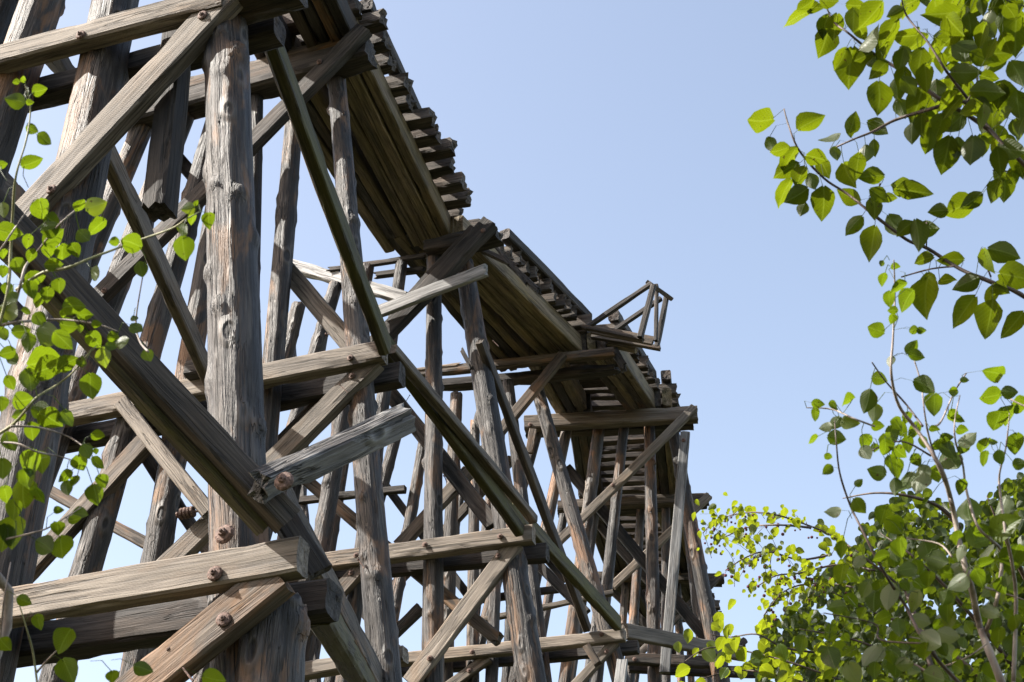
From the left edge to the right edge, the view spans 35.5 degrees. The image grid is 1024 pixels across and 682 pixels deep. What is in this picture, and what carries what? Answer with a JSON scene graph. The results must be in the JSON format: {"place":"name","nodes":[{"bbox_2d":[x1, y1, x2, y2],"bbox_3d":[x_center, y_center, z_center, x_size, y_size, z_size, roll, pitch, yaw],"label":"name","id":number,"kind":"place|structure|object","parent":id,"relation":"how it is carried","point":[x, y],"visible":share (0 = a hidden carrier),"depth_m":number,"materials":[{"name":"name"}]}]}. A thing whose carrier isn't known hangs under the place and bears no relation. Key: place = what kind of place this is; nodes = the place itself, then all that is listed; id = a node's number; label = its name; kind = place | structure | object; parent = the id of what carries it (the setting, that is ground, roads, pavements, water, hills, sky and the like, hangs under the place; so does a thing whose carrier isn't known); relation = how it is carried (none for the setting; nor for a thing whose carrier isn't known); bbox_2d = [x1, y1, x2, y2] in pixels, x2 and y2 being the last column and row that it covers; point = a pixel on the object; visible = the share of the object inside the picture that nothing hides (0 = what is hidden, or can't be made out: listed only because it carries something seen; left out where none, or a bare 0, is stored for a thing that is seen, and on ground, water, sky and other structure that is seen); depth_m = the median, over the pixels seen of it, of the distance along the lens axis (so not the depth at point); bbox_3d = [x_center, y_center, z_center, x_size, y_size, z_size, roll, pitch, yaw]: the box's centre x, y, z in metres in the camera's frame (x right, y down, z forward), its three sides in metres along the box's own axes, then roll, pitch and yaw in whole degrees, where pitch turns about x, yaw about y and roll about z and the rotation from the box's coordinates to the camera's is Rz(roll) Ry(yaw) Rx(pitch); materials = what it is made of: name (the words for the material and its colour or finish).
{"place":"outdoors","nodes":[
{"label":"outdoors","id":0,"kind":"place"},
{"bbox_2d":[0,0,1023,681],"label":"sky","id":1,"kind":"structure","parent":0,"point":[615,140],"materials":[{"name":"blue"}]},
{"bbox_3d":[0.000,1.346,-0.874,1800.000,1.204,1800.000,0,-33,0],"label":"ground","id":2,"kind":"structure","parent":0,"visible":0},
{"bbox_2d":[0,76,225,681],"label":"aspen sapling","id":3,"kind":"object","parent":2,"relation":"on","point":[45,361],"visible":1,"depth_m":2.74,"materials":[{"name":"green plant"}]},
{"bbox_2d":[0,0,755,681],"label":"railway trestle","id":4,"kind":"object","parent":2,"relation":"on","point":[242,596],"visible":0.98,"depth_m":15.90,"materials":[{"name":"wood"}]},
{"bbox_2d":[142,29,190,222],"bbox_3d":[-2.422,-1.747,11.389,0.181,2.179,0.207,-13,-35,15],"label":"hanging timber","id":5,"kind":"object","parent":4,"relation":"hanging from","point":[160,198],"visible":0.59,"depth_m":11.02,"materials":[{"name":"grey wood"}]},
{"bbox_2d":[247,403,415,503],"bbox_3d":[-0.921,0.611,8.892,0.277,1.331,0.201,17,-66,31],"label":"broken timber","id":6,"kind":"object","parent":4,"relation":"attached to","point":[321,458],"visible":1,"depth_m":8.80,"materials":[{"name":"wood"}]},
{"bbox_2d":[293,259,407,300],"bbox_3d":[-2.087,-0.747,20.276,2.019,0.173,0.134,16,-25,34],"label":"fallen plank","id":7,"kind":"object","parent":4,"relation":"attached to","point":[316,272],"visible":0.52,"depth_m":20.34,"materials":[{"name":"grey wood"}]},
{"bbox_2d":[378,264,488,316],"bbox_3d":[-0.980,-0.592,19.224,1.507,0.172,0.078,-21,-36,6],"label":"bleached plank","id":8,"kind":"object","parent":4,"relation":"attached to","point":[437,288],"visible":0.92,"depth_m":19.18,"materials":[{"name":"grey wood"}]},
{"bbox_2d":[673,472,1023,681],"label":"serviceberry shrub","id":9,"kind":"object","parent":2,"relation":"on","point":[773,656],"visible":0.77,"depth_m":5.67,"materials":[{"name":"green plant"}]},
{"bbox_2d":[747,0,1023,338],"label":"poplar tree","id":10,"kind":"object","parent":2,"relation":"on","point":[988,102],"visible":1,"depth_m":3.58,"materials":[{"name":"green plant"}]},
{"bbox_2d":[794,256,1023,681],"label":"aspen sapling","id":11,"kind":"object","parent":2,"relation":"on","point":[874,596],"visible":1,"depth_m":3.11,"materials":[{"name":"green plant"}]}
]}

